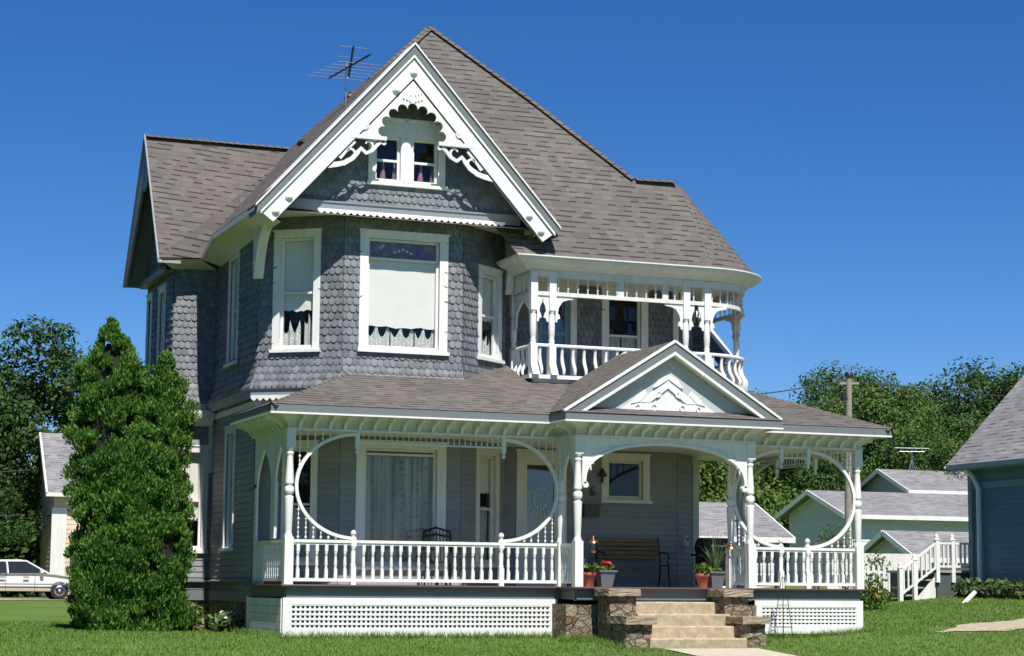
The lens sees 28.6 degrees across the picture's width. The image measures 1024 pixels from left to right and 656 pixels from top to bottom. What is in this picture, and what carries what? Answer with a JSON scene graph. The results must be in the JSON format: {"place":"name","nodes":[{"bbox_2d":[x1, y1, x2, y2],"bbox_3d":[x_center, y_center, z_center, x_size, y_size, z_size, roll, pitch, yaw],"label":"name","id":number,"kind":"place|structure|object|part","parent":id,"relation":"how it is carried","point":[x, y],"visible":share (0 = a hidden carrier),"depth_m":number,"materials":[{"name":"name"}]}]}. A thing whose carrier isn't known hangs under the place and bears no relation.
{"place":"outdoors","nodes":[
{"label":"outdoors","id":0,"kind":"place"},
{"bbox_2d":[0,470,29,472],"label":"overhead wire","id":1,"kind":"object","parent":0,"point":[14,471],"visible":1,"depth_m":80.70,"materials":[{"name":"black metal"}]},
{"bbox_2d":[0,598,67,599],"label":"driveway","id":2,"kind":"structure","parent":0,"point":[29,599],"depth_m":72.42,"materials":[{"name":"beige concrete"}]},
{"bbox_2d":[0,560,69,599],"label":"parked car","id":3,"kind":"object","parent":2,"relation":"on","point":[20,575],"visible":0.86,"depth_m":73.43,"materials":[{"name":"paint"}]},
{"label":"window","id":4,"kind":"part","parent":3,"relation":"part of","materials":[{"name":"glass"}]},
{"bbox_2d":[0,586,1023,655],"bbox_3d":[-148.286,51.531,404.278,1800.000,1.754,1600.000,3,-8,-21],"label":"lawn","id":5,"kind":"structure","parent":0,"point":[34,610],"depth_m":34.99,"materials":[{"name":"plant"}]},
{"bbox_2d":[0,523,40,596],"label":"hedge","id":6,"kind":"object","parent":5,"relation":"on","point":[28,551],"visible":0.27,"depth_m":87.69,"materials":[{"name":"green plant"}]},
{"bbox_2d":[0,477,49,547],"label":"maple tree","id":7,"kind":"object","parent":5,"relation":"on","point":[19,529],"visible":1,"depth_m":85.12,"materials":[{"name":"green plant"}]},
{"bbox_2d":[0,314,90,533],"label":"maple tree","id":8,"kind":"object","parent":5,"relation":"on","point":[32,401],"visible":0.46,"depth_m":90.97,"materials":[{"name":"green plant"}]},
{"bbox_2d":[24,432,83,597],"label":"peach garage","id":9,"kind":"structure","parent":5,"relation":"on","point":[55,451],"depth_m":85.43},
{"bbox_2d":[60,316,145,628],"bbox_3d":[-7.708,2.830,38.195,1.753,6.204,1.825,3,-8,-21],"label":"arborvitae","id":10,"kind":"object","parent":5,"relation":"on","point":[107,375],"visible":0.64,"depth_m":37.93,"materials":[{"name":"green plant"}]},
{"bbox_2d":[68,520,140,630],"bbox_3d":[-7.559,4.709,37.447,1.426,2.280,1.422,3,-8,-21],"label":"arborvitae","id":11,"kind":"object","parent":5,"relation":"on","point":[107,565],"visible":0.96,"depth_m":37.06,"materials":[{"name":"green plant"}]},
{"bbox_2d":[119,336,150,422],"bbox_3d":[-7.535,3.055,38.710,1.410,5.910,1.481,3,-8,-21],"label":"arborvitae","id":12,"kind":"object","parent":5,"relation":"on","point":[145,367],"visible":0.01,"depth_m":38.97,"materials":[{"name":"green plant"}]},
{"bbox_2d":[97,415,179,631],"bbox_3d":[-7.067,3.766,37.833,1.723,4.278,1.584,3,-8,-21],"label":"arborvitae","id":13,"kind":"object","parent":5,"relation":"on","point":[137,484],"visible":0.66,"depth_m":37.50,"materials":[{"name":"green plant"}]},
{"bbox_2d":[122,499,196,631],"bbox_3d":[-6.668,4.551,37.737,1.524,2.710,1.692,3,-8,-21],"label":"arborvitae","id":14,"kind":"object","parent":5,"relation":"on","point":[165,557],"visible":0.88,"depth_m":37.28,"materials":[{"name":"green plant"}]},
{"bbox_2d":[136,349,201,593],"bbox_3d":[-6.725,3.171,38.291,1.486,5.598,1.437,3,-8,-21],"label":"arborvitae","id":15,"kind":"object","parent":5,"relation":"on","point":[167,416],"visible":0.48,"depth_m":38.23,"materials":[{"name":"green plant"}]},
{"bbox_2d":[183,602,207,631],"bbox_3d":[-6.052,5.491,37.900,0.593,0.691,0.609,-3,-8,27],"label":"shrub","id":16,"kind":"object","parent":5,"relation":"on","point":[194,616],"visible":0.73,"depth_m":37.84,"materials":[{"name":"green plant"}]},
{"bbox_2d":[207,610,243,632],"bbox_3d":[-5.303,5.449,36.972,0.701,0.609,0.646,8,-10,-44],"label":"hosta plant","id":17,"kind":"object","parent":5,"relation":"on","point":[223,621],"visible":0.86,"depth_m":36.86,"materials":[{"name":"green plant"}]},
{"bbox_2d":[123,26,891,638],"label":"victorian house","id":18,"kind":"structure","parent":5,"relation":"on","point":[413,288],"depth_m":37.56,"materials":[{"name":"white paint"}]},
{"bbox_2d":[145,292,152,377],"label":"window","id":19,"kind":"structure","parent":18,"relation":"in","point":[149,296],"depth_m":42.57,"materials":[{"name":"white paint"}]},
{"bbox_2d":[156,282,166,364],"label":"window","id":20,"kind":"structure","parent":18,"relation":"in","point":[162,289],"depth_m":41.43,"materials":[{"name":"white paint"}]},
{"bbox_2d":[183,444,209,553],"bbox_3d":[-6.496,3.449,40.129,0.790,2.215,0.640,3,-8,-21],"label":"window","id":21,"kind":"structure","parent":18,"relation":"in","point":[198,470],"depth_m":40.07,"materials":[{"name":"white paint"}]},
{"bbox_2d":[223,249,240,367],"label":"window","id":22,"kind":"structure","parent":18,"relation":"in","point":[234,262],"depth_m":39.33,"materials":[{"name":"white paint"}]},
{"bbox_2d":[218,425,254,552],"bbox_3d":[-5.208,3.122,38.678,0.640,2.475,0.930,3,-8,-21],"label":"window","id":23,"kind":"structure","parent":18,"relation":"in","point":[229,445],"depth_m":38.83,"materials":[{"name":"white paint"}]},
{"bbox_2d":[269,228,322,352],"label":"window","id":24,"kind":"structure","parent":18,"relation":"in","point":[296,304],"depth_m":37.16,"materials":[{"name":"white paint"}]},
{"bbox_2d":[280,440,318,564],"bbox_3d":[-3.803,3.232,36.739,0.750,2.325,0.640,-2,-8,16],"label":"window","id":25,"kind":"structure","parent":18,"relation":"in","point":[307,484],"depth_m":36.60,"materials":[{"name":"white paint"}]},
{"bbox_2d":[307,45,380,105],"bbox_3d":[-3.139,-4.614,38.619,1.214,1.558,2.031,3,-8,-21],"label":"tv antenna","id":26,"kind":"object","parent":18,"relation":"attached to","point":[347,72],"visible":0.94,"depth_m":38.75,"materials":[{"name":"silver metal"}]},
{"bbox_2d":[355,439,447,569],"bbox_3d":[-2.122,3.297,36.937,1.790,2.415,0.640,3,-8,-21],"label":"window","id":27,"kind":"structure","parent":18,"relation":"in","point":[400,489],"depth_m":36.87,"materials":[{"name":"white glass"}]},
{"bbox_2d":[357,228,449,355],"bbox_3d":[-2.094,-0.596,37.437,1.780,2.345,0.640,3,-8,-21],"label":"window","id":28,"kind":"structure","parent":18,"relation":"in","point":[403,309],"depth_m":37.35,"materials":[{"name":"white fabric"}]},
{"bbox_2d":[367,117,447,190],"bbox_3d":[-2.049,-3.204,37.739,1.566,1.355,0.640,3,-8,-21],"label":"window","id":29,"kind":"structure","parent":18,"relation":"in","point":[410,157],"depth_m":37.62,"materials":[{"name":"white paint"}]},
{"bbox_2d":[423,527,463,585],"bbox_3d":[-1.251,4.118,36.270,0.604,1.073,0.613,5,-8,-29],"label":"porch chair","id":30,"kind":"object","parent":18,"relation":"on","point":[433,534],"visible":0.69,"depth_m":36.44,"materials":[{"name":"black wood"}]},
{"bbox_2d":[459,448,500,569],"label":"window","id":31,"kind":"structure","parent":18,"relation":"in","point":[487,512],"depth_m":38.20,"materials":[{"name":"beige paint"}]},
{"bbox_2d":[477,264,504,363],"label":"window","id":32,"kind":"structure","parent":18,"relation":"in","point":[489,343],"depth_m":38.69,"materials":[{"name":"white paint"}]},
{"bbox_2d":[515,449,566,586],"bbox_3d":[0.557,3.721,39.329,1.120,2.670,0.190,3,-8,-21],"label":"front door","id":33,"kind":"structure","parent":18,"relation":"in","point":[535,488],"depth_m":39.36,"materials":[{"name":"beige paint"}]},
{"bbox_2d":[535,282,576,375],"bbox_3d":[0.820,0.114,39.885,1.020,2.030,0.190,3,-8,-21],"label":"balcony door","id":34,"kind":"structure","parent":18,"relation":"in","point":[566,326],"depth_m":39.96,"materials":[{"name":"white paint"}]},
{"bbox_2d":[583,558,598,586],"bbox_3d":[1.382,4.358,35.833,0.349,0.525,0.416,0,-7,4],"label":"flower pot","id":35,"kind":"object","parent":18,"relation":"on","point":[588,574],"visible":0.94,"depth_m":35.75,"materials":[{"name":"orange ceramic"}]},
{"bbox_2d":[588,536,598,586],"bbox_3d":[1.446,4.146,35.683,0.199,0.910,0.199,3,-8,-21],"label":"garden lantern","id":36,"kind":"object","parent":18,"relation":"on","point":[593,540],"visible":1,"depth_m":35.66,"materials":[{"name":"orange metal"}]},
{"bbox_2d":[598,468,606,482],"bbox_3d":[1.797,2.927,39.821,0.160,0.290,0.118,-1,-8,13],"label":"wall lantern","id":37,"kind":"object","parent":18,"relation":"attached to","point":[602,474],"depth_m":39.79,"materials":[{"name":"black metal"}]},
{"bbox_2d":[595,559,617,586],"bbox_3d":[1.668,4.399,36.003,0.416,0.492,0.405,3,-8,-21],"label":"flower pot","id":38,"kind":"object","parent":18,"relation":"on","point":[605,575],"visible":1,"depth_m":35.86,"materials":[{"name":"grey ceramic"}]},
{"bbox_2d":[601,287,649,363],"bbox_3d":[2.176,0.221,40.641,1.060,1.995,0.605,3,-8,-21],"label":"window","id":39,"kind":"structure","parent":18,"relation":"in","point":[624,323],"depth_m":40.61,"materials":[{"name":"white paint"}]},
{"bbox_2d":[600,453,652,503],"bbox_3d":[2.177,3.056,40.267,1.111,1.055,0.640,3,-8,-21],"label":"window","id":40,"kind":"structure","parent":18,"relation":"in","point":[627,480],"depth_m":40.21,"materials":[{"name":"beige paint"}]},
{"bbox_2d":[594,537,670,586],"bbox_3d":[2.368,4.606,39.449,1.400,0.990,0.590,3,-8,-21],"label":"porch bench","id":41,"kind":"object","parent":18,"relation":"on","point":[605,556],"visible":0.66,"depth_m":39.65,"materials":[{"name":"brown wood"}]},
{"bbox_2d":[693,562,712,587],"bbox_3d":[3.488,4.506,36.634,0.383,0.473,0.396,0,-7,3],"label":"flower pot","id":42,"kind":"object","parent":18,"relation":"on","point":[702,575],"visible":0.98,"depth_m":36.57,"materials":[{"name":"orange ceramic"}]},
{"bbox_2d":[691,538,727,585],"bbox_3d":[3.988,4.612,39.419,0.840,0.978,0.555,3,-8,-21],"label":"covered grill","id":43,"kind":"object","parent":18,"relation":"on","point":[699,554],"visible":0.25,"depth_m":39.28,"materials":[{"name":"black metal"}]},
{"bbox_2d":[700,533,727,587],"bbox_3d":[3.721,4.235,36.879,0.803,1.075,0.619,3,-8,-21],"label":"flower pot","id":44,"kind":"object","parent":18,"relation":"on","point":[717,576],"visible":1,"depth_m":36.72,"materials":[{"name":"grey ceramic"}]},
{"bbox_2d":[726,542,735,587],"bbox_3d":[4.013,4.340,36.790,0.199,0.850,0.199,3,-8,-21],"label":"garden lantern","id":45,"kind":"object","parent":18,"relation":"on","point":[730,546],"visible":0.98,"depth_m":36.77,"materials":[{"name":"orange metal"}]},
{"bbox_2d":[593,588,770,647],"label":"front steps","id":46,"kind":"structure","parent":5,"relation":"on","point":[722,619],"depth_m":35.05,"materials":[{"name":"beige stone"}]},
{"bbox_2d":[669,648,795,655],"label":"front walk","id":47,"kind":"structure","parent":5,"relation":"on","point":[728,651],"depth_m":33.73,"materials":[{"name":"concrete"}]},
{"bbox_2d":[699,460,788,528],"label":"leafy tree","id":48,"kind":"object","parent":5,"relation":"on","point":[717,498],"visible":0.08,"depth_m":84.60,"materials":[{"name":"green plant"}]},
{"bbox_2d":[699,502,795,587],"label":"garage","id":49,"kind":"structure","parent":5,"relation":"on","point":[768,528],"depth_m":61.29,"materials":[{"name":"grey"}]},
{"bbox_2d":[699,460,839,578],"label":"leafy tree","id":50,"kind":"object","parent":5,"relation":"on","point":[709,490],"visible":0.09,"depth_m":86.25,"materials":[{"name":"green plant"}]},
{"bbox_2d":[773,577,792,638],"bbox_3d":[5.002,5.178,37.050,0.432,1.172,0.374,3,-8,-21],"label":"wire obelisk","id":51,"kind":"object","parent":5,"relation":"on","point":[783,611],"visible":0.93,"depth_m":37.07,"materials":[{"name":"black metal"}]},
{"bbox_2d":[756,453,854,570],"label":"shade tree","id":52,"kind":"object","parent":5,"relation":"on","point":[834,483],"visible":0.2,"depth_m":86.51,"materials":[{"name":"green plant"}]},
{"bbox_2d":[753,459,861,572],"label":"leafy tree","id":53,"kind":"object","parent":5,"relation":"on","point":[801,493],"depth_m":89.33,"materials":[{"name":"green plant"}]},
{"bbox_2d":[813,523,854,571],"bbox_3d":[9.574,6.772,59.759,1.307,1.953,1.332,-6,-10,39],"label":"young tree bush","id":54,"kind":"object","parent":5,"relation":"on","point":[827,539],"visible":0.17,"depth_m":59.70,"materials":[{"name":"green plant"}]},
{"bbox_2d":[788,360,907,476],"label":"shade tree","id":55,"kind":"object","parent":5,"relation":"on","point":[828,378],"visible":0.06,"depth_m":98.74,"materials":[{"name":"green plant"}]},
{"bbox_2d":[840,372,858,548],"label":"utility pole","id":56,"kind":"object","parent":5,"relation":"on","point":[848,383],"visible":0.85,"depth_m":69.77,"materials":[{"name":"brown wood"}]},
{"bbox_2d":[761,381,839,393],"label":"overhead wire","id":57,"kind":"object","parent":56,"relation":"attached to","point":[800,388],"visible":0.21,"depth_m":69.90,"materials":[{"name":"black metal"}]},
{"bbox_2d":[806,398,847,405],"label":"overhead wire","id":58,"kind":"object","parent":56,"relation":"attached to","point":[823,402],"visible":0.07,"depth_m":69.88,"materials":[{"name":"black metal"}]},
{"bbox_2d":[858,381,1004,396],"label":"overhead wire","id":59,"kind":"object","parent":56,"relation":"attached to","point":[931,389],"visible":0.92,"depth_m":70.20,"materials":[{"name":"black metal"}]},
{"bbox_2d":[841,572,893,610],"bbox_3d":[8.190,6.108,46.210,1.236,1.066,1.249,-3,-8,26],"label":"flower bush","id":60,"kind":"object","parent":5,"relation":"on","point":[867,596],"visible":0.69,"depth_m":45.97,"materials":[{"name":"green plant"}]},
{"bbox_2d":[772,490,968,575],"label":"gabled garage","id":61,"kind":"structure","parent":5,"relation":"on","point":[809,514],"depth_m":76.84,"materials":[{"name":"grey"}]},
{"bbox_2d":[803,363,945,482],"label":"shade tree","id":62,"kind":"object","parent":5,"relation":"on","point":[875,403],"visible":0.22,"depth_m":92.14,"materials":[{"name":"green plant"}]},
{"bbox_2d":[825,553,928,589],"bbox_3d":[10.196,6.881,55.907,3.300,1.200,0.100,3,-8,-21],"label":"board fence","id":63,"kind":"object","parent":5,"relation":"on","point":[896,559],"visible":0.14,"depth_m":56.01,"materials":[{"name":"white paint"}]},
{"bbox_2d":[864,549,890,584],"bbox_3d":[9.729,6.525,53.680,0.834,1.242,0.873,3,-8,-21],"label":"climbing bush","id":64,"kind":"object","parent":5,"relation":"on","point":[877,561],"visible":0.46,"depth_m":53.65,"materials":[{"name":"green plant"}]},
{"bbox_2d":[838,564,919,592],"bbox_3d":[9.630,6.598,52.387,2.500,0.860,0.070,3,-8,-21],"label":"picket fence","id":65,"kind":"object","parent":5,"relation":"on","point":[878,572],"visible":0.26,"depth_m":52.37,"materials":[{"name":"white paint"}]},
{"bbox_2d":[827,376,961,470],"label":"shade tree","id":66,"kind":"object","parent":5,"relation":"on","point":[915,408],"visible":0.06,"depth_m":94.92,"materials":[{"name":"green plant"}]},
{"bbox_2d":[863,381,962,446],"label":"shade tree","id":67,"kind":"object","parent":5,"relation":"on","point":[922,394],"visible":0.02,"depth_m":100.18,"materials":[{"name":"green plant"}]},
{"bbox_2d":[861,469,967,494],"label":"roof","id":68,"kind":"structure","parent":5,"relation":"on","point":[906,481],"depth_m":85.94,"materials":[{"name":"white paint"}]},
{"bbox_2d":[899,448,928,469],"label":"roof antenna","id":69,"kind":"object","parent":68,"relation":"attached to","point":[912,462],"visible":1,"depth_m":87.03,"materials":[{"name":"silver metal"}]},
{"bbox_2d":[863,530,968,569],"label":"garden shed","id":70,"kind":"structure","parent":5,"relation":"on","point":[899,542],"depth_m":66.27,"materials":[{"name":"grey"}]},
{"bbox_2d":[860,415,983,491],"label":"shade tree","id":71,"kind":"object","parent":5,"relation":"on","point":[930,455],"visible":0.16,"depth_m":88.25,"materials":[{"name":"green plant"}]},
{"bbox_2d":[886,533,969,601],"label":"wooden deck","id":72,"kind":"structure","parent":5,"relation":"on","point":[914,583],"depth_m":49.66,"materials":[{"name":"paint"}]},
{"bbox_2d":[892,355,1015,440],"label":"shade tree","id":73,"kind":"object","parent":5,"relation":"on","point":[960,379],"visible":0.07,"depth_m":98.58,"materials":[{"name":"green plant"}]},
{"bbox_2d":[949,578,965,597],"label":"hosta plant","id":74,"kind":"object","parent":5,"relation":"on","point":[957,589],"visible":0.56,"depth_m":49.25,"materials":[{"name":"green plant"}]},
{"bbox_2d":[960,576,977,597],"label":"hosta plant","id":75,"kind":"object","parent":5,"relation":"on","point":[967,586],"visible":0.57,"depth_m":48.81,"materials":[{"name":"green plant"}]},
{"bbox_2d":[922,361,1023,426],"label":"shade tree","id":76,"kind":"object","parent":5,"relation":"on","point":[998,400],"visible":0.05,"depth_m":96.26,"materials":[{"name":"green plant"}]},
{"bbox_2d":[925,364,1023,471],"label":"shade tree","id":77,"kind":"object","parent":5,"relation":"on","point":[960,414],"visible":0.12,"depth_m":94.45,"materials":[{"name":"green plant"}]},
{"bbox_2d":[971,577,989,597],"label":"hosta plant","id":78,"kind":"object","parent":5,"relation":"on","point":[978,584],"visible":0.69,"depth_m":48.50,"materials":[{"name":"green plant"}]},
{"bbox_2d":[944,375,1023,602],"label":"blue house","id":79,"kind":"structure","parent":5,"relation":"on","point":[988,458],"depth_m":49.23,"materials":[{"name":"teal wood"}]},
{"bbox_2d":[979,577,1000,598],"bbox_3d":[11.520,6.268,48.093,0.631,0.598,0.661,3,-8,-21],"label":"hosta plant","id":80,"kind":"object","parent":5,"relation":"on","point":[984,588],"visible":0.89,"depth_m":48.05,"materials":[{"name":"green plant"}]},
{"bbox_2d":[991,577,1009,598],"bbox_3d":[11.717,6.229,47.752,0.610,0.601,0.662,3,-8,-21],"label":"hosta plant","id":81,"kind":"object","parent":5,"relation":"on","point":[998,587],"visible":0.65,"depth_m":47.71,"materials":[{"name":"green plant"}]},
{"bbox_2d":[997,579,1018,598],"bbox_3d":[11.820,6.181,47.329,0.672,0.604,0.598,3,-8,-21],"label":"hosta plant","id":82,"kind":"object","parent":5,"relation":"on","point":[1007,590],"visible":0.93,"depth_m":47.26,"materials":[{"name":"green plant"}]},
{"bbox_2d":[1001,361,1023,387],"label":"shade tree","id":83,"kind":"object","parent":5,"relation":"on","point":[1017,368],"visible":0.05,"depth_m":96.13,"materials":[{"name":"green plant"}]},
{"bbox_2d":[1013,578,1023,598],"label":"hosta plant","id":84,"kind":"object","parent":5,"relation":"on","point":[1020,589],"visible":0.98,"depth_m":46.94,"materials":[{"name":"green plant"}]},
{"bbox_2d":[0,0,1023,582],"label":"sky","id":85,"kind":"structure","parent":0,"point":[862,159],"materials":[{"name":"blue"}]},
{"bbox_2d":[936,618,1023,632],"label":"gravel path","id":86,"kind":"structure","parent":0,"point":[1001,625],"depth_m":38.12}
]}

